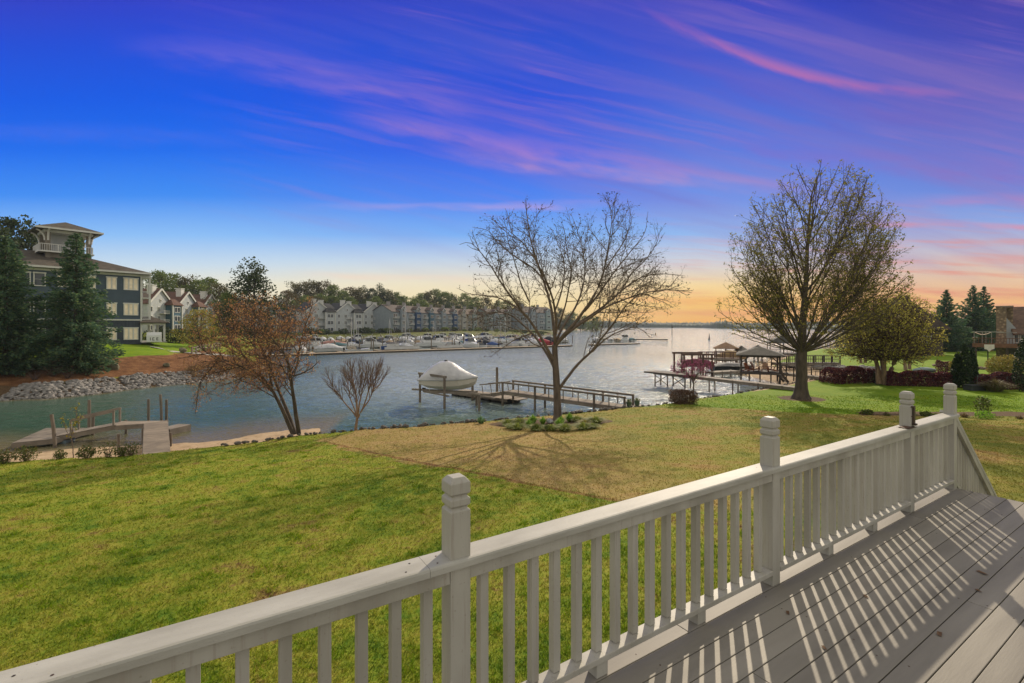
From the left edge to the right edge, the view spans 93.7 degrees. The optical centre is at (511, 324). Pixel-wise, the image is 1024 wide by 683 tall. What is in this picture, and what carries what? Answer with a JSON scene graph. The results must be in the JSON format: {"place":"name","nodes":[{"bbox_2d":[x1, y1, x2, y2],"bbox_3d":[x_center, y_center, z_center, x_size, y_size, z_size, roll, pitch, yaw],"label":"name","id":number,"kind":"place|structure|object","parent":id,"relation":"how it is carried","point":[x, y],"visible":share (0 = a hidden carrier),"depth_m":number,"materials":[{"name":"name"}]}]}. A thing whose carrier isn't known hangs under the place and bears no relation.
{"place":"outdoors","nodes":[
{"label":"outdoors","id":0,"kind":"place"},
{"bbox_2d":[3,222,168,343],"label":"apartment building","id":1,"kind":"structure","parent":0,"point":[122,286],"depth_m":73.34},
{"bbox_2d":[33,272,45,285],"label":"window","id":2,"kind":"structure","parent":1,"relation":"in","point":[37,276],"depth_m":66.79,"materials":[{"name":"glass"}]},
{"bbox_2d":[106,276,116,289],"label":"window","id":3,"kind":"structure","parent":1,"relation":"in","point":[111,282],"depth_m":73.00,"materials":[{"name":"glass"}]},
{"bbox_2d":[123,277,138,290],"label":"window","id":4,"kind":"structure","parent":1,"relation":"in","point":[128,283],"depth_m":74.88,"materials":[{"name":"glass"}]},
{"bbox_2d":[123,303,138,314],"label":"window","id":5,"kind":"structure","parent":1,"relation":"in","point":[128,308],"depth_m":74.88,"materials":[{"name":"glass"}]},
{"bbox_2d":[123,327,138,339],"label":"window","id":6,"kind":"structure","parent":1,"relation":"in","point":[129,333],"depth_m":74.88,"materials":[{"name":"glass"}]},
{"bbox_2d":[0,327,860,453],"bbox_3d":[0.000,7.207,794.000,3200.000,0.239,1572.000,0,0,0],"label":"lake","id":7,"kind":"structure","parent":0,"point":[323,407],"depth_m":50.40,"materials":[{"name":"liquid"}]},
{"bbox_2d":[11,428,83,447],"bbox_3d":[-28.449,7.072,30.193,2.852,0.595,4.529,0,0,-26],"label":"old floating dock","id":8,"kind":"object","parent":7,"relation":"on","point":[42,437],"visible":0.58,"depth_m":28.91,"materials":[{"name":"wood"}]},
{"bbox_2d":[56,407,120,439],"bbox_3d":[-26.429,6.165,30.085,2.941,1.667,1.250,0,0,-24],"label":"old gangway","id":9,"kind":"object","parent":8,"relation":"on","point":[93,430],"visible":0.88,"depth_m":29.87,"materials":[{"name":"wood"}]},
{"bbox_2d":[50,414,56,447],"bbox_3d":[-26.917,6.723,28.215,0.476,2.970,0.184,0,0,0],"label":"mooring pile","id":10,"kind":"object","parent":7,"relation":"in","point":[54,438],"visible":0.79,"depth_m":28.15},
{"bbox_2d":[168,424,190,434],"bbox_3d":[-22.613,7.110,32.160,1.000,0.620,1.600,0,0,11],"label":"float","id":11,"kind":"object","parent":7,"relation":"on","point":[177,428],"visible":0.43,"depth_m":32.16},
{"bbox_2d":[312,343,345,352],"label":"covered motorboat","id":12,"kind":"object","parent":7,"relation":"on","point":[324,348],"visible":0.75,"depth_m":123.49,"materials":[{"name":"white fabric"}]},
{"bbox_2d":[343,342,369,351],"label":"open motorboat","id":13,"kind":"object","parent":7,"relation":"on","point":[354,349],"visible":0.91,"depth_m":123.81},
{"bbox_2d":[357,337,381,348],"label":"cabin cruiser","id":14,"kind":"object","parent":7,"relation":"on","point":[367,343],"visible":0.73,"depth_m":145.95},
{"bbox_2d":[379,339,421,350],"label":"cabin cruiser","id":15,"kind":"object","parent":7,"relation":"on","point":[388,346],"visible":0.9,"depth_m":130.39,"materials":[{"name":"white plastic"}]},
{"bbox_2d":[266,345,572,356],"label":"marina dock","id":16,"kind":"object","parent":7,"relation":"on","point":[366,352],"visible":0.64,"depth_m":128.57,"materials":[{"name":"wood"}]},
{"bbox_2d":[414,336,445,347],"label":"cabin cruiser","id":17,"kind":"object","parent":7,"relation":"on","point":[425,341],"visible":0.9,"depth_m":152.78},
{"bbox_2d":[412,372,494,410],"bbox_3d":[-5.363,6.300,42.288,8.924,4.200,2.344,0,0,17],"label":"lift","id":18,"kind":"object","parent":7,"relation":"in","point":[476,394],"visible":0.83,"depth_m":42.25,"materials":[{"name":"white paint"}]},
{"bbox_2d":[417,360,477,389],"bbox_3d":[-5.684,4.678,43.591,5.508,3.007,2.382,0,0,17],"label":"covered boat","id":19,"kind":"object","parent":18,"relation":"on","point":[458,378],"visible":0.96,"depth_m":42.77,"materials":[{"name":"fabric"}]},
{"bbox_2d":[461,337,478,347],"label":"cabin cruiser","id":20,"kind":"object","parent":7,"relation":"on","point":[469,342],"visible":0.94,"depth_m":146.33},
{"bbox_2d":[452,389,527,403],"bbox_3d":[-2.380,7.065,46.841,8.747,0.610,2.200,0,0,42],"label":"floating dock","id":21,"kind":"object","parent":7,"relation":"on","point":[508,399],"visible":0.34,"depth_m":45.09,"materials":[{"name":"brown wood"}]},
{"bbox_2d":[479,381,509,397],"bbox_3d":[-1.789,5.994,44.350,3.351,1.727,1.320,0,0,36],"label":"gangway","id":22,"kind":"object","parent":21,"relation":"on","point":[495,393],"visible":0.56,"depth_m":43.75,"materials":[{"name":"grey wood"}]},
{"bbox_2d":[501,380,645,409],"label":"pier","id":23,"kind":"structure","parent":7,"relation":"in","point":[593,403],"depth_m":39.61,"materials":[{"name":"brown wood"}]},
{"bbox_2d":[672,352,713,376],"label":"lift","id":24,"kind":"object","parent":7,"relation":"in","point":[683,354],"visible":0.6,"depth_m":65.92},
{"bbox_2d":[698,351,739,367],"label":"railed pier","id":25,"kind":"structure","parent":7,"relation":"in","point":[716,358],"depth_m":78.08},
{"bbox_2d":[644,370,794,393],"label":"long pier","id":26,"kind":"structure","parent":7,"relation":"in","point":[732,381],"depth_m":51.09,"materials":[{"name":"wood"}]},
{"bbox_2d":[705,369,739,377],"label":"pier","id":27,"kind":"structure","parent":7,"relation":"in","point":[722,372],"depth_m":65.95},
{"bbox_2d":[713,342,738,363],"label":"boathouse","id":28,"kind":"object","parent":7,"relation":"in","point":[725,345],"visible":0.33,"depth_m":87.02,"materials":[{"name":"beige"}]},
{"bbox_2d":[709,362,751,370],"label":"moored boat","id":29,"kind":"object","parent":7,"relation":"on","point":[726,366],"visible":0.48,"depth_m":70.77,"materials":[{"name":"white plastic"}]},
{"bbox_2d":[715,350,745,360],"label":"moored boat","id":30,"kind":"object","parent":7,"relation":"on","point":[719,355],"visible":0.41,"depth_m":81.75,"materials":[{"name":"beige plastic"}]},
{"bbox_2d":[736,346,785,384],"bbox_3d":[30.521,5.519,59.178,5.208,5.762,5.700,0,0,26],"label":"dock gazebo","id":31,"kind":"object","parent":7,"relation":"in","point":[759,351],"visible":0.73,"depth_m":57.48,"materials":[{"name":"grey"}]},
{"bbox_2d":[766,335,795,358],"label":"boathouse","id":32,"kind":"object","parent":7,"relation":"in","point":[776,339],"visible":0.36,"depth_m":102.75,"materials":[{"name":"grey"}]},
{"bbox_2d":[771,355,840,369],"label":"railed pier","id":33,"kind":"structure","parent":7,"relation":"in","point":[813,363],"depth_m":66.74,"materials":[{"name":"wood"}]},
{"bbox_2d":[0,327,1023,682],"bbox_3d":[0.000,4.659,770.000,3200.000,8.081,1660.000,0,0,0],"label":"ground","id":34,"kind":"structure","parent":0,"point":[146,357],"depth_m":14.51,"materials":[{"name":"plant"}]},
{"bbox_2d":[0,448,14,463],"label":"edge shrub","id":35,"kind":"object","parent":34,"relation":"on","point":[7,457],"visible":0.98,"depth_m":20.92,"materials":[{"name":"green plant"}]},
{"bbox_2d":[0,217,24,249],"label":"broadleaf tree","id":36,"kind":"object","parent":34,"relation":"on","point":[5,232],"visible":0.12,"depth_m":101.81,"materials":[{"name":"green plant"}]},
{"bbox_2d":[0,216,33,247],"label":"broadleaf tree","id":37,"kind":"object","parent":34,"relation":"on","point":[12,222],"visible":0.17,"depth_m":105.13,"materials":[{"name":"green plant"}]},
{"bbox_2d":[10,214,39,249],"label":"broadleaf tree","id":38,"kind":"object","parent":34,"relation":"on","point":[21,231],"visible":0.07,"depth_m":107.47,"materials":[{"name":"green plant"}]},
{"bbox_2d":[13,445,41,462],"bbox_3d":[-21.528,5.706,21.239,0.990,0.812,0.770,0,0,0],"label":"edge shrub","id":39,"kind":"object","parent":34,"relation":"on","point":[24,451],"visible":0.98,"depth_m":21.19,"materials":[{"name":"green plant"}]},
{"bbox_2d":[0,235,58,377],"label":"conifer","id":40,"kind":"object","parent":34,"relation":"on","point":[15,320],"visible":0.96,"depth_m":50.14,"materials":[{"name":"green plant"}]},
{"bbox_2d":[17,233,125,375],"bbox_3d":[-48.917,-2.253,53.667,8.267,16.398,9.040,0,0,40],"label":"conifer","id":41,"kind":"object","parent":34,"relation":"on","point":[77,351],"visible":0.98,"depth_m":53.04,"materials":[{"name":"green plant"}]},
{"bbox_2d":[59,403,84,457],"bbox_3d":[-21.619,5.189,23.667,1.289,2.705,0.731,0,0,0],"label":"sapling","id":42,"kind":"object","parent":34,"relation":"on","point":[72,430],"visible":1,"depth_m":23.62,"materials":[{"name":"brown plant"}]},
{"bbox_2d":[75,445,95,458],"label":"edge shrub","id":43,"kind":"object","parent":34,"relation":"on","point":[90,450],"visible":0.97,"depth_m":21.45,"materials":[{"name":"green plant"}]},
{"bbox_2d":[93,441,118,457],"bbox_3d":[-18.337,5.662,21.745,0.987,0.824,0.776,0,0,0],"label":"edge shrub","id":44,"kind":"object","parent":34,"relation":"on","point":[108,454],"visible":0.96,"depth_m":21.69,"materials":[{"name":"green plant"}]},
{"bbox_2d":[0,367,237,400],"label":"riprap","id":45,"kind":"object","parent":34,"relation":"on","point":[82,386],"visible":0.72,"depth_m":52.51,"materials":[{"name":"stone"}]},
{"bbox_2d":[121,441,141,456],"bbox_3d":[-17.423,5.669,21.962,0.767,0.780,0.790,0,0,-44],"label":"edge shrub","id":46,"kind":"object","parent":34,"relation":"on","point":[130,451],"visible":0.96,"depth_m":21.93,"materials":[{"name":"green plant"}]},
{"bbox_2d":[115,420,171,453],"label":"boardwalk","id":47,"kind":"structure","parent":34,"relation":"on","point":[156,436],"depth_m":27.93,"materials":[{"name":"grey wood"}]},
{"bbox_2d":[146,332,161,341],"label":"ice chest","id":48,"kind":"object","parent":34,"relation":"on","point":[153,336],"visible":1,"depth_m":76.42,"materials":[{"name":"white plastic"}]},
{"bbox_2d":[143,269,188,291],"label":"broadleaf tree","id":49,"kind":"object","parent":34,"relation":"on","point":[157,277],"visible":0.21,"depth_m":189.31,"materials":[{"name":"green plant"}]},
{"bbox_2d":[142,329,202,342],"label":"clipped hedge","id":50,"kind":"object","parent":34,"relation":"on","point":[172,338],"visible":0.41,"depth_m":91.79,"materials":[{"name":"green plant"}]},
{"bbox_2d":[160,273,189,291],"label":"broadleaf tree","id":51,"kind":"object","parent":34,"relation":"on","point":[173,275],"visible":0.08,"depth_m":204.07,"materials":[{"name":"green plant"}]},
{"bbox_2d":[142,284,225,331],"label":"townhouse row","id":52,"kind":"object","parent":34,"relation":"on","point":[172,308],"visible":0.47,"depth_m":160.83,"materials":[{"name":"white"}]},
{"bbox_2d":[166,274,202,332],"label":"broadleaf tree","id":53,"kind":"object","parent":34,"relation":"on","point":[182,282],"visible":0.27,"depth_m":198.70,"materials":[{"name":"green plant"}]},
{"bbox_2d":[169,307,219,347],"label":"willow tree","id":54,"kind":"object","parent":34,"relation":"on","point":[195,313],"visible":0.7,"depth_m":81.29,"materials":[{"name":"green plant"}]},
{"bbox_2d":[180,279,218,300],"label":"broadleaf tree","id":55,"kind":"object","parent":34,"relation":"on","point":[196,282],"visible":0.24,"depth_m":194.56,"materials":[{"name":"green plant"}]},
{"bbox_2d":[193,277,228,299],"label":"broadleaf tree","id":56,"kind":"object","parent":34,"relation":"on","point":[207,280],"visible":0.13,"depth_m":203.43,"materials":[{"name":"green plant"}]},
{"bbox_2d":[200,281,230,333],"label":"broadleaf tree","id":57,"kind":"object","parent":34,"relation":"on","point":[221,288],"visible":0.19,"depth_m":188.50,"materials":[{"name":"green plant"}]},
{"bbox_2d":[206,291,244,339],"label":"broadleaf tree","id":58,"kind":"object","parent":34,"relation":"on","point":[224,295],"visible":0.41,"depth_m":124.77,"materials":[{"name":"green plant"}]},
{"bbox_2d":[174,291,321,434],"bbox_3d":[-14.037,2.082,26.454,7.316,7.896,6.712,0,0,0],"label":"maple tree","id":59,"kind":"object","parent":34,"relation":"on","point":[262,341],"visible":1,"depth_m":25.85,"materials":[{"name":"brown plant"}]},
{"bbox_2d":[219,256,287,346],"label":"broadleaf tree","id":60,"kind":"object","parent":34,"relation":"on","point":[256,276],"visible":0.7,"depth_m":126.73,"materials":[{"name":"green plant"}]},
{"bbox_2d":[220,295,296,332],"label":"townhouse row","id":61,"kind":"object","parent":34,"relation":"on","point":[280,300],"visible":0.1,"depth_m":215.52,"materials":[{"name":"grey"}]},
{"bbox_2d":[273,290,306,331],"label":"broadleaf tree","id":62,"kind":"object","parent":34,"relation":"on","point":[286,297],"visible":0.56,"depth_m":214.60,"materials":[{"name":"green plant"}]},
{"bbox_2d":[284,281,313,300],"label":"broadleaf tree","id":63,"kind":"object","parent":34,"relation":"on","point":[297,287],"visible":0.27,"depth_m":288.29,"materials":[{"name":"green plant"}]},
{"bbox_2d":[292,279,323,299],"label":"broadleaf tree","id":64,"kind":"object","parent":34,"relation":"on","point":[314,284],"visible":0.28,"depth_m":292.52,"materials":[{"name":"green plant"}]},
{"bbox_2d":[305,279,336,295],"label":"broadleaf tree","id":65,"kind":"object","parent":34,"relation":"on","point":[324,285],"visible":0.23,"depth_m":298.77,"materials":[{"name":"green plant"}]},
{"bbox_2d":[318,285,352,301],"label":"broadleaf tree","id":66,"kind":"object","parent":34,"relation":"on","point":[332,289],"visible":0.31,"depth_m":293.69,"materials":[{"name":"green plant"}]},
{"bbox_2d":[296,299,378,332],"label":"townhouse row","id":67,"kind":"object","parent":34,"relation":"on","point":[332,317],"visible":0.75,"depth_m":240.29,"materials":[{"name":"white"}]},
{"bbox_2d":[321,356,390,430],"bbox_3d":[-8.824,3.873,27.608,3.892,4.449,2.584,0,0,12],"label":"crepe myrtle","id":68,"kind":"object","parent":34,"relation":"on","point":[360,379],"visible":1,"depth_m":27.54,"materials":[{"name":"beige plant"}]},
{"bbox_2d":[346,286,369,303],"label":"broadleaf tree","id":69,"kind":"object","parent":34,"relation":"on","point":[358,297],"visible":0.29,"depth_m":303.85,"materials":[{"name":"green plant"}]},
{"bbox_2d":[371,283,393,304],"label":"broadleaf tree","id":70,"kind":"object","parent":34,"relation":"on","point":[382,295],"visible":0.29,"depth_m":318.61,"materials":[{"name":"green plant"}]},
{"bbox_2d":[372,301,457,331],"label":"townhouse row","id":71,"kind":"object","parent":34,"relation":"on","point":[419,317],"visible":0.94,"depth_m":268.88,"materials":[{"name":"grey"}]},
{"bbox_2d":[423,289,448,307],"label":"broadleaf tree","id":72,"kind":"object","parent":34,"relation":"on","point":[438,295],"visible":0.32,"depth_m":368.54,"materials":[{"name":"green plant"}]},
{"bbox_2d":[436,291,459,308],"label":"broadleaf tree","id":73,"kind":"object","parent":34,"relation":"on","point":[449,297],"visible":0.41,"depth_m":373.28,"materials":[{"name":"green plant"}]},
{"bbox_2d":[457,293,471,308],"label":"broadleaf tree","id":74,"kind":"object","parent":34,"relation":"on","point":[463,298],"visible":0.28,"depth_m":397.40,"materials":[{"name":"green plant"}]},
{"bbox_2d":[452,306,485,329],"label":"townhouse row","id":75,"kind":"object","parent":34,"relation":"on","point":[463,322],"visible":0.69,"depth_m":328.03,"materials":[{"name":"beige"}]},
{"bbox_2d":[477,306,511,329],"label":"townhouse row","id":76,"kind":"object","parent":34,"relation":"on","point":[494,317],"visible":0.44,"depth_m":344.97,"materials":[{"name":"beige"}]},
{"bbox_2d":[511,304,551,329],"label":"townhouse row","id":77,"kind":"object","parent":34,"relation":"on","point":[543,321],"visible":0.82,"depth_m":362.76,"materials":[{"name":"grey"}]},
{"bbox_2d":[457,191,693,420],"bbox_3d":[3.980,-1.317,29.498,15.284,14.598,10.845,0,0,0],"label":"shade tree","id":78,"kind":"object","parent":34,"relation":"on","point":[557,385],"visible":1,"depth_m":29.08,"materials":[{"name":"brown plant"}]},
{"bbox_2d":[668,389,698,404],"bbox_3d":[13.169,5.559,36.988,2.184,1.217,2.036,0,0,0],"label":"clipped bush","id":79,"kind":"object","parent":34,"relation":"on","point":[684,394],"visible":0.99,"depth_m":36.63,"materials":[{"name":"brown plant"}]},
{"bbox_2d":[670,357,711,393],"bbox_3d":[14.603,4.266,39.145,3.445,3.517,2.870,0,0,24],"label":"redbud tree","id":80,"kind":"object","parent":34,"relation":"on","point":[691,375],"visible":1,"depth_m":38.92,"materials":[{"name":"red plant"}]},
{"bbox_2d":[631,378,812,406],"bbox_3d":[22.251,6.154,45.262,33.486,0.569,1.225,0,0,-37],"label":"riprap","id":81,"kind":"object","parent":34,"relation":"on","point":[666,402],"visible":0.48,"depth_m":42.74,"materials":[{"name":"stone"}]},
{"bbox_2d":[564,488,1023,682],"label":"deck","id":82,"kind":"structure","parent":34,"relation":"on","point":[916,577],"depth_m":3.28,"materials":[{"name":"beige wood"}]},
{"bbox_2d":[0,383,959,682],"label":"deck railing","id":83,"kind":"object","parent":82,"relation":"on","point":[870,481],"visible":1,"depth_m":2.69,"materials":[{"name":"white paint"}]},
{"bbox_2d":[781,364,830,380],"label":"walkway","id":84,"kind":"structure","parent":34,"relation":"on","point":[793,374],"depth_m":55.59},
{"bbox_2d":[714,159,916,399],"bbox_3d":[25.123,-3.738,40.076,15.158,20.042,11.130,0,0,0],"label":"oak tree","id":85,"kind":"object","parent":34,"relation":"on","point":[773,309],"visible":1,"depth_m":38.91,"materials":[{"name":"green plant"}]},
{"bbox_2d":[782,365,880,368],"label":"riprap","id":86,"kind":"object","parent":34,"relation":"on","point":[838,366],"visible":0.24,"depth_m":65.86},
{"bbox_2d":[818,365,880,383],"bbox_3d":[36.610,5.338,51.752,6.736,1.958,2.346,0,0,-13],"label":"hedge","id":87,"kind":"object","parent":34,"relation":"on","point":[854,373],"visible":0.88,"depth_m":50.97,"materials":[{"name":"red plant"}]},
{"bbox_2d":[822,293,950,384],"bbox_3d":[38.262,1.385,49.506,10.774,9.545,9.524,0,0,0],"label":"river birch","id":88,"kind":"object","parent":34,"relation":"on","point":[895,343],"visible":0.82,"depth_m":47.98,"materials":[{"name":"green plant"}]},
{"bbox_2d":[867,295,951,355],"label":"house","id":89,"kind":"structure","parent":34,"relation":"on","point":[938,323],"depth_m":96.90,"materials":[{"name":"brown"}]},
{"bbox_2d":[886,370,962,387],"bbox_3d":[41.568,5.429,48.748,6.740,1.791,1.746,0,0,13],"label":"hedge","id":90,"kind":"object","parent":34,"relation":"on","point":[930,379],"visible":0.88,"depth_m":48.35,"materials":[{"name":"red plant"}]},
{"bbox_2d":[934,359,951,371],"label":"hedge","id":91,"kind":"object","parent":34,"relation":"on","point":[941,366],"visible":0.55,"depth_m":61.42,"materials":[{"name":"red plant"}]},
{"bbox_2d":[932,289,977,351],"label":"redwood tree","id":92,"kind":"object","parent":34,"relation":"on","point":[950,318],"visible":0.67,"depth_m":110.62,"materials":[{"name":"green plant"}]},
{"bbox_2d":[950,351,963,387],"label":"cypress","id":93,"kind":"object","parent":34,"relation":"on","point":[955,365],"visible":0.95,"depth_m":47.33,"materials":[{"name":"green plant"}]},
{"bbox_2d":[957,343,973,386],"bbox_3d":[44.480,4.004,47.197,1.313,4.525,1.296,0,0,0],"label":"cypress","id":94,"kind":"object","parent":34,"relation":"on","point":[966,364],"visible":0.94,"depth_m":46.95,"materials":[{"name":"green plant"}]},
{"bbox_2d":[939,410,997,496],"bbox_3d":[6.934,2.530,5.843,2.592,2.954,1.960,0,0,-33],"label":"railing","id":95,"kind":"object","parent":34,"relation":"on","point":[972,475],"depth_m":6.26,"materials":[{"name":"beige wood"}]},
{"bbox_2d":[967,347,978,383],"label":"cypress","id":96,"kind":"object","parent":34,"relation":"on","point":[975,370],"visible":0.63,"depth_m":47.14,"materials":[{"name":"green plant"}]},
{"bbox_2d":[962,384,985,390],"bbox_3d":[43.841,5.948,45.500,1.420,0.545,0.970,0,0,0],"label":"planter box","id":97,"kind":"object","parent":34,"relation":"on","point":[972,387],"visible":0.79,"depth_m":45.05,"materials":[{"name":"stone"}]},
{"bbox_2d":[955,285,995,350],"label":"evergreen tree","id":98,"kind":"object","parent":34,"relation":"on","point":[974,318],"visible":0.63,"depth_m":114.88,"materials":[{"name":"green plant"}]},
{"bbox_2d":[963,286,995,350],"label":"redwood tree","id":99,"kind":"object","parent":34,"relation":"on","point":[991,315],"visible":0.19,"depth_m":117.11,"materials":[{"name":"green plant"}]},
{"bbox_2d":[973,395,991,414],"bbox_3d":[29.252,5.016,29.839,0.904,1.291,0.857,0,0,0],"label":"border shrub","id":100,"kind":"object","parent":34,"relation":"on","point":[982,401],"visible":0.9,"depth_m":29.74,"materials":[{"name":"green plant"}]},
{"bbox_2d":[974,410,995,418],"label":"border shrub","id":101,"kind":"object","parent":34,"relation":"on","point":[980,415],"visible":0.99,"depth_m":27.78,"materials":[{"name":"green plant"}]},
{"bbox_2d":[976,379,1016,391],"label":"ornamental grass","id":102,"kind":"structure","parent":34,"relation":"on","point":[993,385],"depth_m":44.15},
{"bbox_2d":[971,371,1023,389],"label":"hedge","id":103,"kind":"object","parent":34,"relation":"on","point":[982,378],"visible":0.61,"depth_m":46.26,"materials":[{"name":"red plant"}]},
{"bbox_2d":[984,354,1023,373],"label":"golden shrub","id":104,"kind":"object","parent":34,"relation":"on","point":[999,365],"visible":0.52,"depth_m":55.71,"materials":[{"name":"yellow plant"}]},
{"bbox_2d":[1011,337,1023,391],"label":"cypress","id":105,"kind":"object","parent":34,"relation":"on","point":[1017,366],"visible":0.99,"depth_m":44.62,"materials":[{"name":"green plant"}]},
{"bbox_2d":[0,0,1023,322],"label":"sky","id":106,"kind":"structure","parent":0,"point":[347,143],"materials":[{"name":"blue"}]},
{"bbox_2d":[557,320,838,326],"bbox_3d":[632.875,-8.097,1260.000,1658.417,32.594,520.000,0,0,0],"label":"distant hill","id":107,"kind":"structure","parent":0,"point":[623,323],"depth_m":1428.28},
{"bbox_2d":[635,319,995,329],"bbox_3d":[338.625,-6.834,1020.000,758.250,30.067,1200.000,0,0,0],"label":"hill","id":108,"kind":"structure","parent":0,"point":[719,324],"depth_m":1168.96,"materials":[{"name":"plant"}]},
{"bbox_2d":[972,306,1023,363],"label":"house","id":109,"kind":"structure","parent":0,"point":[1009,327],"depth_m":75.12,"materials":[{"name":"brown brick"}]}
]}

